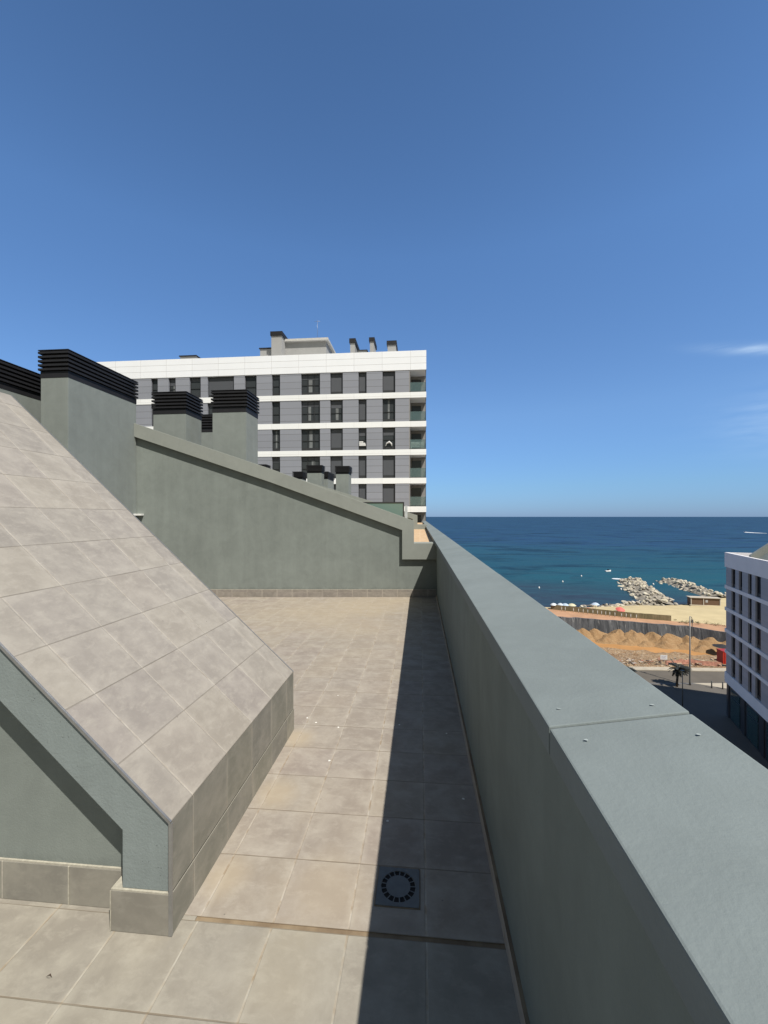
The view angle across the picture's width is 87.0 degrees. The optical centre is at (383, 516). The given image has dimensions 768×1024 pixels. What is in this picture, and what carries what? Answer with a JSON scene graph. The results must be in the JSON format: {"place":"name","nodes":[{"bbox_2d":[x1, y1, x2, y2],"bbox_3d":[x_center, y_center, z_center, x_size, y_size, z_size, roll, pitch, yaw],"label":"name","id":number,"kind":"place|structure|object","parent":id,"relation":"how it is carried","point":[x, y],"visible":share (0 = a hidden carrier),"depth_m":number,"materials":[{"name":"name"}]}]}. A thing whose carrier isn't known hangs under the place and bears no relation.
{"place":"outdoors","nodes":[
{"label":"outdoors","id":0,"kind":"place"},
{"bbox_2d":[0,0,767,516],"label":"sky","id":1,"kind":"structure","parent":0,"point":[562,204],"materials":[{"name":"blue"}]},
{"bbox_2d":[426,517,767,607],"bbox_3d":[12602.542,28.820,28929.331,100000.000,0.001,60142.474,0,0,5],"label":"sea","id":2,"kind":"structure","parent":0,"point":[529,556],"depth_m":354.41,"materials":[{"name":"liquid"}]},
{"bbox_2d":[545,597,725,624],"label":"beach","id":3,"kind":"structure","parent":0,"point":[715,614],"depth_m":118.28,"materials":[{"name":"beige sand"}]},
{"bbox_2d":[615,607,624,611],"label":"parasol","id":4,"kind":"object","parent":3,"relation":"on","point":[619,609],"visible":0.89,"depth_m":117.29,"materials":[{"name":"red fabric"}]},
{"bbox_2d":[599,603,664,606],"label":"rock rubble","id":5,"kind":"object","parent":3,"relation":"on","point":[632,604],"visible":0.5,"depth_m":131.18,"materials":[{"name":"beige stone"}]},
{"bbox_2d":[618,578,673,604],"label":"rock rubble","id":6,"kind":"object","parent":3,"relation":"on","point":[642,597],"visible":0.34,"depth_m":143.42,"materials":[{"name":"grey stone"}]},
{"bbox_2d":[660,578,725,597],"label":"rock rubble","id":7,"kind":"object","parent":3,"relation":"on","point":[671,582],"visible":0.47,"depth_m":154.26,"materials":[{"name":"grey stone"}]},
{"bbox_2d":[675,619,725,626],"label":"scrub","id":8,"kind":"object","parent":3,"relation":"on","point":[698,622],"visible":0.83,"depth_m":104.93,"materials":[{"name":"plant"}]},
{"bbox_2d":[687,596,721,605],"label":"beach hut","id":9,"kind":"object","parent":3,"relation":"on","point":[701,601],"visible":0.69,"depth_m":129.10,"materials":[{"name":"brown wood"}]},
{"bbox_2d":[548,609,725,631],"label":"beach path","id":10,"kind":"structure","parent":0,"point":[559,613],"depth_m":108.58,"materials":[{"name":"sand"}]},
{"bbox_2d":[551,604,670,620],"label":"reed fence","id":11,"kind":"object","parent":10,"relation":"on","point":[627,614],"visible":1,"depth_m":112.31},
{"bbox_2d":[591,640,725,667],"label":"construction ground","id":12,"kind":"structure","parent":0,"point":[622,652],"depth_m":89.48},
{"bbox_2d":[577,628,594,639],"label":"earth mound","id":13,"kind":"object","parent":12,"relation":"on","point":[586,633],"visible":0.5,"depth_m":102.97,"materials":[{"name":"orange soil"}]},
{"bbox_2d":[589,628,606,639],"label":"earth mound","id":14,"kind":"object","parent":12,"relation":"on","point":[596,634],"visible":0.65,"depth_m":102.78,"materials":[{"name":"orange soil"}]},
{"bbox_2d":[595,637,616,643],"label":"earth mound","id":15,"kind":"object","parent":12,"relation":"on","point":[605,640],"visible":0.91,"depth_m":99.50,"materials":[{"name":"brown soil"}]},
{"bbox_2d":[602,629,625,641],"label":"earth mound","id":16,"kind":"object","parent":12,"relation":"on","point":[617,635],"visible":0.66,"depth_m":101.08,"materials":[{"name":"brown soil"}]},
{"bbox_2d":[617,638,636,645],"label":"earth mound","id":17,"kind":"object","parent":12,"relation":"on","point":[628,642],"visible":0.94,"depth_m":98.18,"materials":[{"name":"brown soil"}]},
{"bbox_2d":[623,630,647,643],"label":"earth mound","id":18,"kind":"object","parent":12,"relation":"on","point":[637,638],"visible":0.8,"depth_m":100.14,"materials":[{"name":"brown soil"}]},
{"bbox_2d":[558,616,725,641],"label":"retaining wall","id":19,"kind":"structure","parent":12,"relation":"on","point":[604,626],"depth_m":104.77,"materials":[{"name":"grey concrete"}]},
{"bbox_2d":[637,641,654,646],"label":"earth mound","id":20,"kind":"object","parent":12,"relation":"on","point":[646,644],"visible":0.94,"depth_m":97.21,"materials":[{"name":"brown soil"}]},
{"bbox_2d":[644,632,661,642],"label":"earth mound","id":21,"kind":"object","parent":12,"relation":"on","point":[653,637],"visible":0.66,"depth_m":99.61,"materials":[{"name":"brown soil"}]},
{"bbox_2d":[660,655,666,663],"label":"site sign","id":22,"kind":"object","parent":12,"relation":"on","point":[663,657],"visible":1,"depth_m":76.28,"materials":[{"name":"metal"}]},
{"bbox_2d":[654,641,677,649],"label":"earth mound","id":23,"kind":"object","parent":12,"relation":"on","point":[664,645],"visible":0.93,"depth_m":95.70,"materials":[{"name":"brown soil"}]},
{"bbox_2d":[655,633,682,644],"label":"earth mound","id":24,"kind":"object","parent":12,"relation":"on","point":[672,639],"visible":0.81,"depth_m":97.77,"materials":[{"name":"brown soil"}]},
{"bbox_2d":[618,658,721,666],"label":"site debris","id":25,"kind":"object","parent":12,"relation":"on","point":[633,662],"visible":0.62,"depth_m":77.62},
{"bbox_2d":[631,667,725,671],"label":"site kerb","id":26,"kind":"structure","parent":12,"relation":"on","point":[672,669],"depth_m":72.81,"materials":[{"name":"beige concrete"}]},
{"bbox_2d":[677,642,694,649],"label":"earth mound","id":27,"kind":"object","parent":12,"relation":"on","point":[683,646],"visible":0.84,"depth_m":94.93,"materials":[{"name":"brown soil"}]},
{"bbox_2d":[682,635,699,646],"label":"earth mound","id":28,"kind":"object","parent":12,"relation":"on","point":[694,641],"visible":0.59,"depth_m":96.72,"materials":[{"name":"brown soil"}]},
{"bbox_2d":[665,659,721,666],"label":"safety netting","id":29,"kind":"object","parent":12,"relation":"on","point":[705,663],"visible":0.81,"depth_m":76.41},
{"bbox_2d":[691,645,715,652],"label":"earth mound","id":30,"kind":"object","parent":12,"relation":"on","point":[703,649],"visible":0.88,"depth_m":93.19,"materials":[{"name":"brown soil"}]},
{"bbox_2d":[698,637,721,650],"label":"earth mound","id":31,"kind":"object","parent":12,"relation":"on","point":[708,642],"visible":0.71,"depth_m":95.22,"materials":[{"name":"brown soil"}]},
{"bbox_2d":[712,644,725,648],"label":"site umbrella","id":32,"kind":"object","parent":12,"relation":"on","point":[722,646],"visible":0.59,"depth_m":90.43,"materials":[{"name":"black fabric"}]},
{"bbox_2d":[716,648,725,663],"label":"waste skip","id":33,"kind":"object","parent":12,"relation":"on","point":[721,655],"visible":0.43,"depth_m":76.19,"materials":[{"name":"red paint"}]},
{"bbox_2d":[634,670,725,682],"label":"road","id":34,"kind":"structure","parent":0,"point":[696,676],"depth_m":69.88,"materials":[{"name":"grey asphalt"}]},
{"bbox_2d":[649,682,767,768],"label":"pavement","id":35,"kind":"structure","parent":0,"point":[706,705],"depth_m":58.27,"materials":[{"name":"grey concrete"}]},
{"bbox_2d":[97,320,425,522],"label":"apartment building","id":36,"kind":"structure","parent":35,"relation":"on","point":[321,401],"depth_m":43.47,"materials":[{"name":"white paint"}]},
{"bbox_2d":[152,379,157,396],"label":"window","id":37,"kind":"structure","parent":36,"relation":"in","point":[154,381],"depth_m":45.17,"materials":[{"name":"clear glass"}]},
{"bbox_2d":[170,379,175,391],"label":"window","id":38,"kind":"structure","parent":36,"relation":"in","point":[172,381],"depth_m":44.98,"materials":[{"name":"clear glass"}]},
{"bbox_2d":[190,378,200,397],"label":"window","id":39,"kind":"structure","parent":36,"relation":"in","point":[195,383],"depth_m":44.76,"materials":[{"name":"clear glass"}]},
{"bbox_2d":[208,403,212,413],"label":"window","id":40,"kind":"structure","parent":36,"relation":"in","point":[209,404],"depth_m":44.60,"materials":[{"name":"black glass"}]},
{"bbox_2d":[208,377,233,396],"bbox_3d":[-17.847,-14.198,44.499,3.030,2.276,0.100,0,0,5],"label":"window","id":41,"kind":"structure","parent":36,"relation":"in","point":[214,383],"depth_m":44.48,"materials":[{"name":"grey glass"}]},
{"bbox_2d":[246,376,256,395],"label":"window","id":42,"kind":"structure","parent":36,"relation":"in","point":[251,381],"depth_m":44.19,"materials":[{"name":"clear glass"}]},
{"bbox_2d":[273,375,279,395],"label":"window","id":43,"kind":"structure","parent":36,"relation":"in","point":[276,378],"depth_m":43.93,"materials":[{"name":"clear glass"}]},
{"bbox_2d":[273,402,279,423],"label":"window","id":44,"kind":"structure","parent":36,"relation":"in","point":[276,405],"depth_m":43.94,"materials":[{"name":"black glass"}]},
{"bbox_2d":[273,430,279,450],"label":"window","id":45,"kind":"structure","parent":36,"relation":"in","point":[276,433],"depth_m":43.94,"materials":[{"name":"black glass"}]},
{"bbox_2d":[273,457,279,471],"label":"window","id":46,"kind":"structure","parent":36,"relation":"in","point":[276,460],"depth_m":43.93,"materials":[{"name":"black glass"}]},
{"bbox_2d":[302,374,319,394],"bbox_3d":[-7.856,-14.198,43.614,2.070,2.276,0.100,0,0,5],"label":"window","id":47,"kind":"structure","parent":36,"relation":"in","point":[310,382],"depth_m":43.60,"materials":[{"name":"black glass"}]},
{"bbox_2d":[302,401,319,422],"bbox_3d":[-7.856,-11.239,43.614,2.070,2.458,0.100,0,0,5],"label":"window","id":48,"kind":"structure","parent":36,"relation":"in","point":[310,409],"depth_m":43.60,"materials":[{"name":"black glass"}]},
{"bbox_2d":[302,429,319,450],"bbox_3d":[-7.856,-8.242,43.614,2.070,2.351,0.100,0,0,5],"label":"window","id":49,"kind":"structure","parent":36,"relation":"in","point":[310,437],"depth_m":43.60,"materials":[{"name":"black glass"}]},
{"bbox_2d":[302,456,319,477],"bbox_3d":[-7.856,-5.271,43.614,2.070,2.404,0.100,0,0,5],"label":"window","id":50,"kind":"structure","parent":36,"relation":"in","point":[313,460],"depth_m":43.61,"materials":[{"name":"black glass"}]},
{"bbox_2d":[331,373,342,393],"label":"window","id":51,"kind":"structure","parent":36,"relation":"in","point":[336,378],"depth_m":43.33,"materials":[{"name":"grey glass"}]},
{"bbox_2d":[331,400,342,422],"bbox_3d":[-5.042,-11.239,43.364,1.360,2.458,0.100,0,0,5],"label":"window","id":52,"kind":"structure","parent":36,"relation":"in","point":[336,405],"depth_m":43.35,"materials":[{"name":"black glass"}]},
{"bbox_2d":[331,429,342,449],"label":"window","id":53,"kind":"structure","parent":36,"relation":"in","point":[336,434],"depth_m":43.33,"materials":[{"name":"grey glass"}]},
{"bbox_2d":[331,456,342,477],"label":"window","id":54,"kind":"structure","parent":36,"relation":"in","point":[335,460],"depth_m":43.35,"materials":[{"name":"grey glass"}]},
{"bbox_2d":[359,372,366,392],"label":"window","id":55,"kind":"structure","parent":36,"relation":"in","point":[362,376],"depth_m":43.08,"materials":[{"name":"grey glass"}]},
{"bbox_2d":[359,399,366,421],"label":"window","id":56,"kind":"structure","parent":36,"relation":"in","point":[362,403],"depth_m":43.08,"materials":[{"name":"grey glass"}]},
{"bbox_2d":[359,428,366,449],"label":"window","id":57,"kind":"structure","parent":36,"relation":"in","point":[362,431],"depth_m":43.09,"materials":[{"name":"black glass"}]},
{"bbox_2d":[359,456,366,477],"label":"window","id":58,"kind":"structure","parent":36,"relation":"in","point":[362,459],"depth_m":43.08,"materials":[{"name":"grey glass"}]},
{"bbox_2d":[359,484,366,499],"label":"window","id":59,"kind":"structure","parent":36,"relation":"in","point":[362,487],"depth_m":43.08,"materials":[{"name":"grey glass"}]},
{"bbox_2d":[383,372,394,392],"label":"window","id":60,"kind":"structure","parent":36,"relation":"in","point":[388,377],"depth_m":42.83,"materials":[{"name":"grey glass"}]},
{"bbox_2d":[383,399,394,421],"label":"window","id":61,"kind":"structure","parent":36,"relation":"in","point":[388,404],"depth_m":42.86,"materials":[{"name":"black glass"}]},
{"bbox_2d":[383,428,394,449],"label":"window","id":62,"kind":"structure","parent":36,"relation":"in","point":[388,433],"depth_m":42.85,"materials":[{"name":"black glass"}]},
{"bbox_2d":[383,455,394,477],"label":"window","id":63,"kind":"structure","parent":36,"relation":"in","point":[388,460],"depth_m":42.83,"materials":[{"name":"grey glass"}]},
{"bbox_2d":[383,484,394,501],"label":"window","id":64,"kind":"structure","parent":36,"relation":"in","point":[388,489],"depth_m":42.83,"materials":[{"name":"grey glass"}]},
{"bbox_2d":[411,442,423,448],"bbox_3d":[3.561,-7.505,43.305,1.350,0.879,0.500,0,0,5],"label":"balcony railing","id":65,"kind":"object","parent":36,"relation":"on","point":[417,443],"visible":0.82,"depth_m":43.07,"materials":[{"name":"green glass"}]},
{"bbox_2d":[650,683,694,683],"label":"pavement kerb","id":66,"kind":"structure","parent":35,"relation":"on","point":[671,683],"depth_m":66.64,"materials":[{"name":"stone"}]},
{"bbox_2d":[667,658,692,686],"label":"palm tree","id":67,"kind":"object","parent":35,"relation":"on","point":[677,668],"visible":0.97,"depth_m":65.25,"materials":[{"name":"plant"}]},
{"bbox_2d":[680,670,683,706],"bbox_3d":[42.868,24.780,58.088,0.560,5.440,0.560,0,0,5],"label":"street lamp","id":68,"kind":"object","parent":35,"relation":"on","point":[682,687],"visible":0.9,"depth_m":58.04,"materials":[{"name":"metal"}]},
{"bbox_2d":[689,616,692,684],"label":"street lamp","id":69,"kind":"object","parent":35,"relation":"on","point":[690,622],"visible":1,"depth_m":65.97,"materials":[{"name":"metal"}]},
{"bbox_2d":[695,683,726,687],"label":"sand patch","id":70,"kind":"object","parent":35,"relation":"on","point":[718,685],"visible":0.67,"depth_m":66.23,"materials":[{"name":"white concrete"}]},
{"bbox_2d":[725,543,767,760],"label":"apartment building","id":71,"kind":"structure","parent":35,"relation":"on","point":[746,649],"depth_m":49.73,"materials":[{"name":"white paint"}]},
{"bbox_2d":[733,569,734,587],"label":"window","id":72,"kind":"structure","parent":71,"relation":"in","point":[733,569],"depth_m":53.97,"materials":[{"name":"black glass"}]},
{"bbox_2d":[733,592,734,610],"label":"window","id":73,"kind":"structure","parent":71,"relation":"in","point":[733,592],"depth_m":53.97,"materials":[{"name":"black glass"}]},
{"bbox_2d":[733,615,734,632],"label":"window","id":74,"kind":"structure","parent":71,"relation":"in","point":[733,615],"depth_m":53.97,"materials":[{"name":"black glass"}]},
{"bbox_2d":[733,637,734,654],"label":"window","id":75,"kind":"structure","parent":71,"relation":"in","point":[733,637],"depth_m":54.09,"materials":[{"name":"black glass"}]},
{"bbox_2d":[733,659,734,677],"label":"window","id":76,"kind":"structure","parent":71,"relation":"in","point":[733,659],"depth_m":54.09,"materials":[{"name":"black glass"}]},
{"bbox_2d":[731,690,739,728],"bbox_3d":[46.363,25.327,53.394,0.078,3.986,2.800,0,0,23],"label":"shop window","id":77,"kind":"structure","parent":71,"relation":"in","point":[735,707],"depth_m":53.24,"materials":[{"name":"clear glass"}]},
{"bbox_2d":[750,574,751,593],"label":"window","id":78,"kind":"structure","parent":71,"relation":"in","point":[750,574],"depth_m":49.43,"materials":[{"name":"black glass"}]},
{"bbox_2d":[750,599,751,618],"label":"window","id":79,"kind":"structure","parent":71,"relation":"in","point":[750,599],"depth_m":49.43,"materials":[{"name":"black glass"}]},
{"bbox_2d":[750,624,751,643],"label":"window","id":80,"kind":"structure","parent":71,"relation":"in","point":[750,624],"depth_m":49.34,"materials":[{"name":"black glass"}]},
{"bbox_2d":[750,649,751,667],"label":"window","id":81,"kind":"structure","parent":71,"relation":"in","point":[750,649],"depth_m":49.34,"materials":[{"name":"black glass"}]},
{"bbox_2d":[750,673,751,692],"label":"window","id":82,"kind":"structure","parent":71,"relation":"in","point":[750,673],"depth_m":49.34,"materials":[{"name":"black glass"}]},
{"bbox_2d":[747,705,757,748],"bbox_3d":[44.431,25.327,48.783,0.078,3.986,2.800,0,0,23],"label":"shop window","id":83,"kind":"structure","parent":71,"relation":"in","point":[752,718],"depth_m":48.69,"materials":[{"name":"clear glass"}]},
{"bbox_2d":[757,576,760,597],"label":"window","id":84,"kind":"structure","parent":71,"relation":"in","point":[758,578],"depth_m":47.58,"materials":[{"name":"black glass"}]},
{"bbox_2d":[757,602,760,623],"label":"window","id":85,"kind":"structure","parent":71,"relation":"in","point":[758,603],"depth_m":47.42,"materials":[{"name":"black glass"}]},
{"bbox_2d":[757,628,760,649],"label":"window","id":86,"kind":"structure","parent":71,"relation":"in","point":[758,630],"depth_m":47.42,"materials":[{"name":"black glass"}]},
{"bbox_2d":[757,653,760,674],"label":"window","id":87,"kind":"structure","parent":71,"relation":"in","point":[758,656],"depth_m":47.50,"materials":[{"name":"black glass"}]},
{"bbox_2d":[757,678,760,700],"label":"window","id":88,"kind":"structure","parent":71,"relation":"in","point":[758,681],"depth_m":47.42,"materials":[{"name":"black glass"}]},
{"bbox_2d":[766,724,767,760],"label":"shop window","id":89,"kind":"structure","parent":71,"relation":"in","point":[766,724],"depth_m":45.28,"materials":[{"name":"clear glass"}]},
{"bbox_3d":[-5.399,14.170,15.286,14.545,26.900,53.500,0,0,5],"label":"apartment building","id":90,"kind":"object","parent":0,"visible":0},
{"bbox_2d":[0,597,520,1023],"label":"terrace floor","id":91,"kind":"structure","parent":90,"relation":"on","point":[291,924],"depth_m":1.73,"materials":[{"name":"tile"}]},
{"bbox_2d":[0,359,40,422],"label":"chimney","id":92,"kind":"object","parent":91,"relation":"on","point":[21,385],"visible":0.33,"depth_m":6.75,"materials":[{"name":"black metal"}]},
{"bbox_2d":[38,349,137,513],"bbox_3d":[-5.290,-0.545,7.366,0.534,4.330,1.634,0,0,5],"label":"chimney","id":93,"kind":"object","parent":91,"relation":"on","point":[88,413],"visible":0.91,"depth_m":7.08,"materials":[{"name":"grey concrete"}]},
{"bbox_2d":[0,392,293,936],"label":"stair bulkhead","id":94,"kind":"object","parent":91,"relation":"on","point":[146,678],"visible":1,"depth_m":1.89,"materials":[{"name":"tile"}]},
{"bbox_2d":[134,423,436,596],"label":"party wall","id":95,"kind":"structure","parent":91,"relation":"on","point":[218,523],"depth_m":8.15,"materials":[{"name":"paint"}]},
{"bbox_2d":[374,866,419,909],"bbox_3d":[0.062,1.617,1.769,0.192,0.005,0.192,0,0,5],"label":"floor drain","id":96,"kind":"object","parent":91,"relation":"on","point":[399,889],"visible":1,"depth_m":1.76,"materials":[{"name":"grey plastic"}]},
{"bbox_2d":[423,521,767,1023],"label":"parapet wall","id":97,"kind":"structure","parent":91,"relation":"on","point":[623,811],"depth_m":0.83,"materials":[{"name":"concrete"}]},
{"bbox_2d":[414,523,432,541],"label":"neighbour terrace floor","id":98,"kind":"structure","parent":90,"relation":"on","point":[421,535],"depth_m":12.94,"materials":[{"name":"tile"}]},
{"bbox_2d":[151,391,202,444],"bbox_3d":[-4.720,-1.070,9.273,0.814,3.380,0.694,0,0,5],"label":"chimney","id":99,"kind":"object","parent":98,"relation":"on","point":[177,414],"visible":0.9,"depth_m":8.96,"materials":[{"name":"black metal"}]},
{"bbox_2d":[211,389,258,463],"bbox_3d":[-3.389,-1.087,9.255,0.828,3.415,0.694,0,0,5],"label":"chimney","id":100,"kind":"object","parent":98,"relation":"on","point":[235,422],"visible":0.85,"depth_m":8.94,"materials":[{"name":"black metal"}]},
{"bbox_2d":[306,481,426,528],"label":"party wall","id":101,"kind":"structure","parent":98,"relation":"on","point":[411,516],"depth_m":19.82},
{"bbox_2d":[364,502,406,517],"bbox_3d":[-0.801,-0.010,17.810,3.660,1.260,0.180,0,0,5],"label":"glass screen","id":102,"kind":"object","parent":98,"relation":"on","point":[397,508],"visible":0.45,"depth_m":17.64,"materials":[{"name":"teal glass"}]},
{"bbox_3d":[-5.997,-0.180,25.228,11.200,1.599,30.800,0,0,5],"label":"house roof","id":103,"kind":"object","parent":98,"relation":"on","visible":0},
{"bbox_2d":[201,414,212,448],"bbox_3d":[-4.586,-1.055,11.128,1.154,3.350,0.694,0,0,5],"label":"chimney","id":104,"kind":"object","parent":103,"relation":"on","point":[207,431],"visible":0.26,"depth_m":10.81,"materials":[{"name":"grey concrete"}]},
{"bbox_2d":[292,471,306,480],"bbox_3d":[-4.874,-0.971,23.437,0.607,3.182,0.932,0,0,5],"label":"chimney","id":105,"kind":"object","parent":103,"relation":"on","point":[300,475],"visible":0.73,"depth_m":23.00,"materials":[{"name":"black metal"}]},
{"bbox_2d":[306,465,324,486],"bbox_3d":[-3.562,-1.013,21.111,0.853,3.266,0.658,0,0,5],"label":"chimney","id":106,"kind":"object","parent":103,"relation":"on","point":[315,474],"visible":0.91,"depth_m":20.84,"materials":[{"name":"grey concrete"}]},
{"bbox_2d":[324,471,334,489],"bbox_3d":[-3.404,-1.027,24.869,0.378,3.293,1.821,0,0,5],"label":"chimney","id":107,"kind":"object","parent":103,"relation":"on","point":[329,478],"visible":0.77,"depth_m":24.31,"materials":[{"name":"grey concrete"}]},
{"bbox_2d":[335,466,351,494],"bbox_3d":[-2.125,-1.000,21.320,0.771,3.239,0.883,0,0,5],"label":"chimney","id":108,"kind":"object","parent":103,"relation":"on","point":[343,479],"visible":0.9,"depth_m":20.93,"materials":[{"name":"grey concrete"}]}
]}

